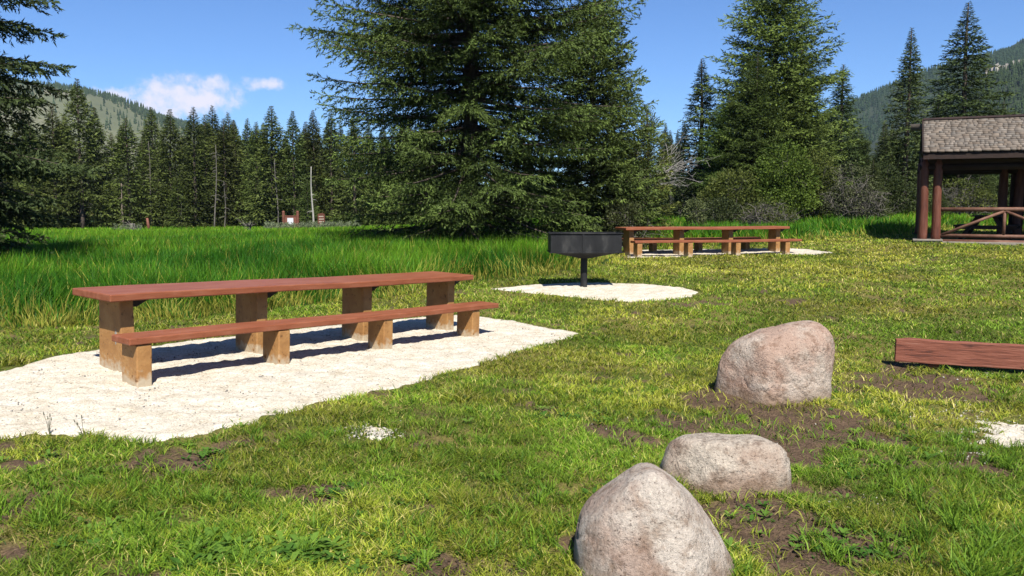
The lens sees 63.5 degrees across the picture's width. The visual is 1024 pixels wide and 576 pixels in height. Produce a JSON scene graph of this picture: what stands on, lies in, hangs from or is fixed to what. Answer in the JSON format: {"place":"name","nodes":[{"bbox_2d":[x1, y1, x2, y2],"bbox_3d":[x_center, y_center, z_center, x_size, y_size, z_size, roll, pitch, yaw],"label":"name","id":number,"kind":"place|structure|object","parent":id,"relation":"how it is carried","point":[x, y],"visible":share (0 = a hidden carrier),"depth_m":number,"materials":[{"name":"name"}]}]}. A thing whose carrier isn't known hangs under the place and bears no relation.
{"place":"outdoors","nodes":[
{"label":"outdoors","id":0,"kind":"place"},
{"bbox_2d":[1,83,494,207],"bbox_3d":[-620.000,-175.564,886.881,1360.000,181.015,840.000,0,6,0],"label":"hill","id":1,"kind":"structure","parent":0,"point":[97,101],"depth_m":748.33,"materials":[{"name":"green plant"}]},
{"bbox_2d":[0,77,200,137],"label":"hill forest","id":2,"kind":"object","parent":1,"relation":"on","point":[134,108],"visible":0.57,"depth_m":837.07,"materials":[{"name":"green plant"}]},
{"bbox_2d":[0,210,1023,575],"bbox_3d":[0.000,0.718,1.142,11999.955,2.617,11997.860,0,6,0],"label":"ground","id":3,"kind":"structure","parent":0,"point":[798,452],"depth_m":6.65,"materials":[{"name":"green plant"}]},
{"bbox_2d":[0,127,32,226],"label":"spruce tree","id":4,"kind":"object","parent":3,"relation":"on","point":[4,180],"visible":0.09,"depth_m":69.16,"materials":[{"name":"green plant"}]},
{"bbox_2d":[6,109,40,226],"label":"spruce tree","id":5,"kind":"object","parent":3,"relation":"on","point":[17,133],"visible":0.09,"depth_m":68.81,"materials":[{"name":"green plant"}]},
{"bbox_2d":[6,119,49,227],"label":"spruce tree","id":6,"kind":"object","parent":3,"relation":"on","point":[25,138],"visible":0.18,"depth_m":65.97,"materials":[{"name":"green plant"}]},
{"bbox_2d":[32,154,60,227],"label":"spruce tree","id":7,"kind":"object","parent":3,"relation":"on","point":[39,184],"visible":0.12,"depth_m":65.36,"materials":[{"name":"green plant"}]},
{"bbox_2d":[0,0,105,260],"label":"spruce tree","id":8,"kind":"object","parent":3,"relation":"on","point":[13,162],"visible":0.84,"depth_m":17.50,"materials":[{"name":"green plant"}]},
{"bbox_2d":[16,105,96,228],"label":"spruce tree","id":9,"kind":"object","parent":3,"relation":"on","point":[44,136],"visible":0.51,"depth_m":65.01,"materials":[{"name":"green plant"}]},
{"bbox_2d":[43,120,90,227],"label":"spruce tree","id":10,"kind":"object","parent":3,"relation":"on","point":[65,182],"visible":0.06,"depth_m":67.10,"materials":[{"name":"green plant"}]},
{"bbox_2d":[55,116,91,225],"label":"spruce tree","id":11,"kind":"object","parent":3,"relation":"on","point":[87,221],"visible":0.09,"depth_m":68.48,"materials":[{"name":"green plant"}]},
{"bbox_2d":[40,78,119,227],"bbox_3d":[-34.199,-10.353,65.293,5.494,12.228,5.446,0,6,-4],"label":"spruce tree","id":12,"kind":"object","parent":3,"relation":"on","point":[85,196],"visible":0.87,"depth_m":64.94,"materials":[{"name":"green plant"}]},
{"bbox_2d":[80,107,117,218],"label":"spruce tree","id":13,"kind":"object","parent":3,"relation":"on","point":[102,137],"visible":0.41,"depth_m":69.05,"materials":[{"name":"green plant"}]},
{"bbox_2d":[89,197,110,227],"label":"spruce tree","id":14,"kind":"object","parent":3,"relation":"on","point":[97,222],"visible":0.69,"depth_m":66.21,"materials":[{"name":"green plant"}]},
{"bbox_2d":[99,133,127,226],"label":"spruce tree","id":15,"kind":"object","parent":3,"relation":"on","point":[109,143],"visible":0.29,"depth_m":71.25,"materials":[{"name":"green plant"}]},
{"bbox_2d":[89,117,169,227],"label":"spruce tree","id":16,"kind":"object","parent":3,"relation":"on","point":[130,175],"visible":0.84,"depth_m":66.94,"materials":[{"name":"green plant"}]},
{"bbox_2d":[133,196,147,226],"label":"spruce tree","id":17,"kind":"object","parent":3,"relation":"on","point":[140,204],"visible":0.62,"depth_m":67.34,"materials":[{"name":"green plant"}]},
{"bbox_2d":[135,140,155,222],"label":"spruce tree","id":18,"kind":"object","parent":3,"relation":"on","point":[145,159],"visible":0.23,"depth_m":73.28,"materials":[{"name":"green plant"}]},
{"bbox_2d":[125,107,174,221],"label":"spruce tree","id":19,"kind":"object","parent":3,"relation":"on","point":[150,133],"visible":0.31,"depth_m":76.29,"materials":[{"name":"green plant"}]},
{"bbox_2d":[142,147,169,227],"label":"spruce tree","id":20,"kind":"object","parent":3,"relation":"on","point":[153,162],"visible":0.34,"depth_m":69.20,"materials":[{"name":"green plant"}]},
{"bbox_2d":[143,109,193,226],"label":"spruce tree","id":21,"kind":"object","parent":3,"relation":"on","point":[170,132],"visible":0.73,"depth_m":67.05,"materials":[{"name":"green plant"}]},
{"bbox_2d":[163,176,195,227],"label":"spruce tree","id":22,"kind":"object","parent":3,"relation":"on","point":[178,187],"visible":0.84,"depth_m":66.24,"materials":[{"name":"green plant"}]},
{"bbox_2d":[163,136,203,220],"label":"spruce tree","id":23,"kind":"object","parent":3,"relation":"on","point":[182,170],"visible":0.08,"depth_m":72.94,"materials":[{"name":"green plant"}]},
{"bbox_2d":[161,107,235,227],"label":"spruce tree","id":24,"kind":"object","parent":3,"relation":"on","point":[195,207],"visible":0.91,"depth_m":67.03,"materials":[{"name":"green plant"}]},
{"bbox_2d":[180,114,237,225],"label":"spruce tree","id":25,"kind":"object","parent":3,"relation":"on","point":[210,140],"visible":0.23,"depth_m":70.99,"materials":[{"name":"green plant"}]},
{"bbox_2d":[197,105,227,203],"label":"spruce tree","id":26,"kind":"object","parent":3,"relation":"on","point":[214,121],"visible":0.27,"depth_m":75.64,"materials":[{"name":"green plant"}]},
{"bbox_2d":[209,145,222,226],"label":"dead tree","id":27,"kind":"object","parent":3,"relation":"on","point":[215,190],"visible":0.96,"depth_m":66.07,"materials":[{"name":"grey wood"}]},
{"bbox_2d":[199,118,250,226],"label":"spruce tree","id":28,"kind":"object","parent":3,"relation":"on","point":[223,141],"visible":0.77,"depth_m":69.16,"materials":[{"name":"green plant"}]},
{"bbox_2d":[218,192,234,226],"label":"spruce tree","id":29,"kind":"object","parent":3,"relation":"on","point":[223,202],"visible":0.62,"depth_m":68.95,"materials":[{"name":"green plant"}]},
{"bbox_2d":[217,120,253,225],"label":"spruce tree","id":30,"kind":"object","parent":3,"relation":"on","point":[238,141],"visible":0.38,"depth_m":71.02,"materials":[{"name":"green plant"}]},
{"bbox_2d":[110,220,360,229],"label":"sagebrush","id":31,"kind":"object","parent":3,"relation":"on","point":[270,225],"visible":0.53,"depth_m":57.28,"materials":[{"name":"grey plant"}]},
{"bbox_2d":[224,112,247,211],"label":"spruce tree","id":32,"kind":"object","parent":3,"relation":"on","point":[228,122],"visible":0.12,"depth_m":80.22,"materials":[{"name":"green plant"}]},
{"bbox_2d":[233,118,260,212],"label":"spruce tree","id":33,"kind":"object","parent":3,"relation":"on","point":[245,136],"visible":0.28,"depth_m":72.96,"materials":[{"name":"green plant"}]},
{"bbox_2d":[229,121,278,226],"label":"spruce tree","id":34,"kind":"object","parent":3,"relation":"on","point":[254,142],"visible":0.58,"depth_m":69.01,"materials":[{"name":"green plant"}]},
{"bbox_2d":[242,106,299,225],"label":"spruce tree","id":35,"kind":"object","parent":3,"relation":"on","point":[268,160],"visible":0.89,"depth_m":66.84,"materials":[{"name":"green plant"}]},
{"bbox_2d":[270,138,298,222],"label":"spruce tree","id":36,"kind":"object","parent":3,"relation":"on","point":[285,177],"visible":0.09,"depth_m":74.02,"materials":[{"name":"green plant"}]},
{"bbox_2d":[0,315,578,442],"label":"gravel pad","id":37,"kind":"object","parent":3,"relation":"on","point":[90,395],"visible":0.8,"depth_m":7.59,"materials":[{"name":"white gravel"}]},
{"bbox_2d":[72,271,473,371],"bbox_3d":[-2.379,0.398,9.620,0.770,0.985,4.920,6,6,39],"label":"picnic table","id":38,"kind":"object","parent":37,"relation":"on","point":[118,303],"visible":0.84,"depth_m":8.94,"materials":[{"name":"red paint"}]},
{"bbox_2d":[5,324,566,428],"bbox_3d":[-2.228,0.747,8.896,4.105,0.263,7.969,2,6,19],"label":"pad grit","id":39,"kind":"object","parent":37,"relation":"on","point":[201,379],"visible":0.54,"depth_m":7.58,"materials":[{"name":"white gravel"}]},
{"bbox_2d":[112,301,498,387],"bbox_3d":[-1.864,0.617,9.120,0.342,0.633,4.930,6,7,39],"label":"picnic bench","id":40,"kind":"object","parent":37,"relation":"on","point":[137,359],"visible":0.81,"depth_m":8.36,"materials":[{"name":"red paint"}]},
{"bbox_2d":[282,211,298,226],"bbox_3d":[-16.540,-4.941,61.816,1.270,1.670,0.230,0,6,-4],"label":"notice board","id":41,"kind":"object","parent":3,"relation":"on","point":[292,219],"visible":0.66,"depth_m":61.74,"materials":[{"name":"red wood"}]},
{"bbox_2d":[264,111,320,219],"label":"spruce tree","id":42,"kind":"object","parent":3,"relation":"on","point":[295,143],"visible":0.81,"depth_m":67.21,"materials":[{"name":"green plant"}]},
{"bbox_2d":[293,195,305,222],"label":"spruce tree","id":43,"kind":"object","parent":3,"relation":"on","point":[297,208],"visible":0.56,"depth_m":66.15,"materials":[{"name":"green plant"}]},
{"bbox_2d":[291,129,323,208],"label":"spruce tree","id":44,"kind":"object","parent":3,"relation":"on","point":[305,160],"visible":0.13,"depth_m":73.12,"materials":[{"name":"green plant"}]},
{"bbox_2d":[298,180,319,222],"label":"spruce tree","id":45,"kind":"object","parent":3,"relation":"on","point":[307,203],"visible":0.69,"depth_m":65.83,"materials":[{"name":"green plant"}]},
{"bbox_2d":[297,110,338,222],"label":"spruce tree","id":46,"kind":"object","parent":3,"relation":"on","point":[316,136],"visible":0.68,"depth_m":68.83,"materials":[{"name":"green plant"}]},
{"bbox_2d":[310,108,352,221],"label":"spruce tree","id":47,"kind":"object","parent":3,"relation":"on","point":[330,149],"visible":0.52,"depth_m":69.10,"materials":[{"name":"green plant"}]},
{"bbox_2d":[324,123,364,217],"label":"spruce tree","id":48,"kind":"object","parent":3,"relation":"on","point":[341,132],"visible":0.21,"depth_m":73.15,"materials":[{"name":"green plant"}]},
{"bbox_2d":[326,117,383,225],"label":"spruce tree","id":49,"kind":"object","parent":3,"relation":"on","point":[343,197],"visible":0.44,"depth_m":67.26,"materials":[{"name":"green plant"}]},
{"bbox_2d":[352,125,390,223],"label":"spruce tree","id":50,"kind":"object","parent":3,"relation":"on","point":[373,151],"visible":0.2,"depth_m":69.05,"materials":[{"name":"green plant"}]},
{"bbox_2d":[349,424,400,440],"bbox_3d":[-1.005,1.105,6.008,0.744,0.155,0.828,0,6,0],"label":"gravel patch","id":51,"kind":"object","parent":3,"relation":"on","point":[373,428],"visible":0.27,"depth_m":5.98,"materials":[{"name":"white gravel"}]},
{"bbox_2d":[373,134,399,223],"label":"spruce tree","id":52,"kind":"object","parent":3,"relation":"on","point":[383,150],"visible":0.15,"depth_m":71.13,"materials":[{"name":"green plant"}]},
{"bbox_2d":[284,0,648,246],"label":"spruce tree","id":53,"kind":"object","parent":3,"relation":"on","point":[427,25],"visible":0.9,"depth_m":22.27,"materials":[{"name":"green plant"}]},
{"bbox_2d":[6,365,1000,575],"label":"soil clods","id":54,"kind":"object","parent":3,"relation":"on","point":[513,564],"visible":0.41,"depth_m":4.63,"materials":[{"name":"brown soil"}]},
{"bbox_2d":[0,398,1022,575],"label":"weeds","id":55,"kind":"object","parent":3,"relation":"on","point":[274,550],"visible":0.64,"depth_m":4.00,"materials":[{"name":"green plant"}]},
{"bbox_2d":[515,0,675,237],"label":"spruce tree","id":56,"kind":"object","parent":3,"relation":"on","point":[603,188],"visible":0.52,"depth_m":24.93,"materials":[{"name":"green plant"}]},
{"bbox_2d":[637,132,712,202],"bbox_3d":[5.584,-4.259,29.351,2.962,2.613,2.807,0,6,0],"label":"dead limb","id":57,"kind":"object","parent":56,"relation":"attached to","point":[678,166],"visible":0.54,"depth_m":29.50,"materials":[{"name":"silver wood"}]},
{"bbox_2d":[495,282,697,301],"bbox_3d":[1.438,0.129,14.921,3.990,0.300,2.275,0,6,0],"label":"gravel pad","id":58,"kind":"object","parent":3,"relation":"on","point":[626,292],"visible":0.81,"depth_m":14.92,"materials":[{"name":"white gravel"}]},
{"bbox_2d":[547,232,622,286],"bbox_3d":[1.335,-0.448,15.332,1.336,1.161,0.720,0,6,-2],"label":"park grill","id":59,"kind":"object","parent":58,"relation":"on","point":[584,246],"visible":0.97,"depth_m":14.97,"materials":[{"name":"black metal"}]},
{"bbox_2d":[599,197,664,248],"bbox_3d":[3.617,-1.836,24.373,1.473,1.797,1.917,-6,8,-44],"label":"willow shrub","id":60,"kind":"object","parent":3,"relation":"on","point":[613,217],"visible":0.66,"depth_m":24.37,"materials":[{"name":"green plant"}]},
{"bbox_2d":[619,105,683,237],"bbox_3d":[4.399,-3.604,26.799,2.298,4.683,2.231,0,6,0],"label":"spruce tree","id":61,"kind":"object","parent":3,"relation":"on","point":[661,174],"visible":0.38,"depth_m":26.57,"materials":[{"name":"green plant"}]},
{"bbox_2d":[573,463,734,575],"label":"boulder","id":62,"kind":"object","parent":3,"relation":"on","point":[644,519],"visible":0.97,"depth_m":3.57,"materials":[{"name":"stone"}]},
{"bbox_2d":[657,136,677,213],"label":"spruce tree","id":63,"kind":"object","parent":3,"relation":"on","point":[671,143],"visible":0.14,"depth_m":44.92,"materials":[{"name":"green plant"}]},
{"bbox_2d":[658,130,679,204],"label":"spruce tree","id":64,"kind":"object","parent":3,"relation":"on","point":[669,139],"visible":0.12,"depth_m":45.58,"materials":[{"name":"green plant"}]},
{"bbox_2d":[334,373,1023,512],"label":"gravel pebbles","id":65,"kind":"object","parent":3,"relation":"on","point":[382,432],"visible":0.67,"depth_m":6.09,"materials":[{"name":"gravel"}]},
{"bbox_2d":[665,123,693,215],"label":"spruce tree","id":66,"kind":"object","parent":3,"relation":"on","point":[680,142],"visible":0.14,"depth_m":42.78,"materials":[{"name":"green plant"}]},
{"bbox_2d":[653,172,706,218],"bbox_3d":[8.296,-4.102,37.797,4.236,2.612,1.841,0,6,0],"label":"willow shrub","id":67,"kind":"object","parent":3,"relation":"on","point":[690,189],"visible":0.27,"depth_m":37.61,"materials":[{"name":"green plant"}]},
{"bbox_2d":[660,58,718,215],"bbox_3d":[9.231,-7.107,40.566,4.260,8.143,4.024,3,7,30],"label":"spruce tree","id":68,"kind":"object","parent":3,"relation":"on","point":[706,103],"visible":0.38,"depth_m":40.24,"materials":[{"name":"green plant"}]},
{"bbox_2d":[682,194,709,225],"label":"willow shrub","id":69,"kind":"object","parent":3,"relation":"on","point":[698,216],"visible":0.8,"depth_m":30.75,"materials":[{"name":"green plant"}]},
{"bbox_2d":[659,432,791,498],"bbox_3d":[1.298,1.156,5.091,0.814,0.496,0.577,0,6,0],"label":"boulder","id":70,"kind":"object","parent":3,"relation":"on","point":[717,463],"visible":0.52,"depth_m":4.91,"materials":[{"name":"stone"}]},
{"bbox_2d":[689,94,761,215],"bbox_3d":[9.552,-5.621,36.593,3.498,5.912,3.443,1,6,7],"label":"spruce tree","id":71,"kind":"object","parent":3,"relation":"on","point":[716,145],"visible":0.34,"depth_m":36.32,"materials":[{"name":"green plant"}]},
{"bbox_2d":[702,196,752,222],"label":"willow shrub","id":72,"kind":"object","parent":3,"relation":"on","point":[733,212],"visible":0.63,"depth_m":32.65,"materials":[{"name":"green plant"}]},
{"bbox_2d":[628,248,831,257],"bbox_3d":[5.699,-0.953,23.245,6.197,0.252,2.863,-1,6,-9],"label":"gravel pad","id":73,"kind":"object","parent":3,"relation":"on","point":[660,253],"visible":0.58,"depth_m":23.16,"materials":[{"name":"white gravel"}]},
{"bbox_2d":[622,237,760,251],"bbox_3d":[4.813,-1.116,23.563,4.930,0.633,0.342,-2,6,-15],"label":"picnic bench","id":74,"kind":"object","parent":73,"relation":"on","point":[698,247],"visible":0.36,"depth_m":23.56,"materials":[{"name":"red paint"}]},
{"bbox_2d":[615,226,789,255],"bbox_3d":[5.292,-1.207,22.903,4.920,0.985,0.770,-2,6,-15],"label":"picnic table","id":75,"kind":"object","parent":73,"relation":"on","point":[680,231],"visible":0.79,"depth_m":22.64,"materials":[{"name":"wood"}]},
{"bbox_2d":[630,239,801,257],"bbox_3d":[5.531,-0.983,22.241,4.930,0.633,0.342,-2,6,-15],"label":"picnic bench","id":76,"kind":"object","parent":73,"relation":"on","point":[735,247],"visible":0.85,"depth_m":22.02,"materials":[{"name":"red paint"}]},
{"bbox_2d":[694,166,768,219],"bbox_3d":[8.966,-3.671,33.822,2.959,2.609,2.323,0,6,0],"label":"willow shrub","id":77,"kind":"object","parent":3,"relation":"on","point":[717,190],"visible":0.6,"depth_m":33.52,"materials":[{"name":"green plant"}]},
{"bbox_2d":[713,50,793,212],"bbox_3d":[10.487,-6.336,35.562,3.494,7.579,3.550,-1,6,-14],"label":"spruce tree","id":78,"kind":"object","parent":3,"relation":"on","point":[738,158],"visible":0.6,"depth_m":35.05,"materials":[{"name":"green plant"}]},
{"bbox_2d":[735,194,804,224],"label":"dead shrub","id":79,"kind":"object","parent":3,"relation":"on","point":[767,215],"visible":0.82,"depth_m":31.22,"materials":[{"name":"grey plant"}]},
{"bbox_2d":[681,0,866,219],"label":"spruce tree","id":80,"kind":"object","parent":3,"relation":"on","point":[773,35],"visible":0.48,"depth_m":36.02,"materials":[{"name":"green plant"}]},
{"bbox_2d":[714,320,834,405],"bbox_3d":[2.471,0.842,7.812,1.114,1.050,0.834,0,6,0],"label":"boulder","id":81,"kind":"object","parent":3,"relation":"on","point":[792,362],"visible":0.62,"depth_m":7.53,"materials":[{"name":"grey stone"}]},
{"bbox_2d":[748,138,824,219],"bbox_3d":[11.194,-4.261,33.659,3.205,3.714,2.649,0,6,0],"label":"willow shrub","id":82,"kind":"object","parent":3,"relation":"on","point":[783,185],"visible":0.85,"depth_m":33.34,"materials":[{"name":"green plant"}]},
{"bbox_2d":[767,43,841,217],"bbox_3d":[12.692,-6.748,36.496,3.722,8.073,3.782,6,8,44],"label":"spruce tree","id":83,"kind":"object","parent":3,"relation":"on","point":[808,123],"visible":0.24,"depth_m":35.88,"materials":[{"name":"green plant"}]},
{"bbox_2d":[785,146,844,218],"bbox_3d":[12.685,-4.263,34.836,2.696,3.361,2.136,0,6,0],"label":"willow shrub","id":84,"kind":"object","parent":3,"relation":"on","point":[824,176],"visible":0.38,"depth_m":34.39,"materials":[{"name":"green plant"}]},
{"bbox_2d":[819,64,872,211],"bbox_3d":[16.005,-7.066,40.507,3.910,7.657,4.139,5,8,43],"label":"spruce tree","id":85,"kind":"object","parent":3,"relation":"on","point":[844,102],"visible":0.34,"depth_m":40.13,"materials":[{"name":"green plant"}]},
{"bbox_2d":[820,160,893,219],"bbox_3d":[14.059,-3.759,33.767,3.052,2.958,2.287,0,6,0],"label":"dead shrub","id":86,"kind":"object","parent":3,"relation":"on","point":[851,203],"visible":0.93,"depth_m":33.55,"materials":[{"name":"grey plant"}]},
{"bbox_2d":[850,126,876,170],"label":"spruce tree","id":87,"kind":"object","parent":3,"relation":"on","point":[861,147],"visible":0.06,"depth_m":46.17,"materials":[{"name":"green plant"}]},
{"bbox_2d":[857,160,895,216],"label":"spruce tree","id":88,"kind":"object","parent":3,"relation":"on","point":[879,184],"visible":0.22,"depth_m":34.34,"materials":[{"name":"green plant"}]},
{"bbox_2d":[865,123,893,200],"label":"spruce tree","id":89,"kind":"object","parent":3,"relation":"on","point":[882,136],"visible":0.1,"depth_m":43.42,"materials":[{"name":"green plant"}]},
{"bbox_2d":[851,159,916,215],"bbox_3d":[16.637,-4.292,36.758,3.340,2.816,1.846,0,6,0],"label":"willow shrub","id":90,"kind":"object","parent":3,"relation":"on","point":[894,185],"visible":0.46,"depth_m":36.45,"materials":[{"name":"green plant"}]},
{"bbox_2d":[876,133,891,180],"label":"spruce tree","id":91,"kind":"object","parent":3,"relation":"on","point":[886,149],"visible":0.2,"depth_m":42.68,"materials":[{"name":"green plant"}]},
{"bbox_2d":[874,28,945,212],"bbox_3d":[18.325,-7.507,38.486,3.933,9.022,3.715,-1,6,-14],"label":"spruce tree","id":92,"kind":"object","parent":3,"relation":"on","point":[906,141],"visible":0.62,"depth_m":38.20,"materials":[{"name":"green plant"}]},
{"bbox_2d":[928,191,950,217],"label":"spruce tree","id":93,"kind":"object","parent":3,"relation":"on","point":[942,205],"visible":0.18,"depth_m":34.81,"materials":[{"name":"green plant"}]},
{"bbox_2d":[894,338,1023,369],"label":"timber beam","id":94,"kind":"structure","parent":3,"relation":"on","point":[930,353],"depth_m":9.20,"materials":[{"name":"brown wood"}]},
{"bbox_2d":[900,1,1021,206],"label":"spruce tree","id":95,"kind":"object","parent":3,"relation":"on","point":[965,104],"visible":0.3,"depth_m":40.83,"materials":[{"name":"green plant"}]},
{"bbox_2d":[929,174,997,216],"bbox_3d":[19.576,-3.886,35.845,3.315,2.202,2.098,0,6,0],"label":"dead shrub","id":96,"kind":"object","parent":3,"relation":"on","point":[961,198],"visible":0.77,"depth_m":35.62,"materials":[{"name":"grey plant"}]},
{"bbox_2d":[910,114,1023,244],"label":"picnic shelter","id":97,"kind":"object","parent":3,"relation":"on","point":[989,144],"visible":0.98,"depth_m":24.66,"materials":[{"name":"wood"}]},
{"bbox_2d":[953,215,1020,239],"bbox_3d":[15.052,-1.925,26.178,1.700,0.760,1.900,4,7,35],"label":"picnic table","id":98,"kind":"object","parent":97,"relation":"on","point":[998,219],"visible":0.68,"depth_m":25.72,"materials":[{"name":"brown wood"}]},
{"bbox_2d":[959,174,998,214],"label":"spruce tree","id":99,"kind":"object","parent":3,"relation":"on","point":[986,176],"visible":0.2,"depth_m":36.02,"materials":[{"name":"green plant"}]},
{"bbox_2d":[970,419,1023,446],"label":"gravel patch","id":100,"kind":"object","parent":3,"relation":"on","point":[1018,433],"visible":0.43,"depth_m":6.62,"materials":[{"name":"white gravel"}]},
{"bbox_2d":[0,209,1023,327],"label":"meadow grass","id":101,"kind":"structure","parent":0,"point":[34,290],"depth_m":17.25,"materials":[{"name":"green plant"}]},
{"bbox_2d":[0,0,1023,189],"label":"sky","id":102,"kind":"structure","parent":0,"point":[239,58],"materials":[{"name":"blue"}]},
{"bbox_2d":[684,40,1021,200],"bbox_3d":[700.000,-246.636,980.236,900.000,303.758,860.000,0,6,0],"label":"hill","id":103,"kind":"structure","parent":0,"point":[871,112],"depth_m":871.19,"materials":[{"name":"green plant"}]},
{"bbox_2d":[825,38,1023,144],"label":"hill forest","id":104,"kind":"object","parent":103,"relation":"on","point":[1002,56],"visible":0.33,"depth_m":882.07,"materials":[{"name":"green plant"}]},
{"bbox_2d":[866,66,1023,160],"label":"hill","id":105,"kind":"structure","parent":0,"point":[873,145],"depth_m":585.04,"materials":[{"name":"green plant"}]},
{"bbox_2d":[870,58,1023,160],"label":"hill forest","id":106,"kind":"object","parent":105,"relation":"on","point":[1003,75],"visible":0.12,"depth_m":553.51,"materials":[{"name":"green plant"}]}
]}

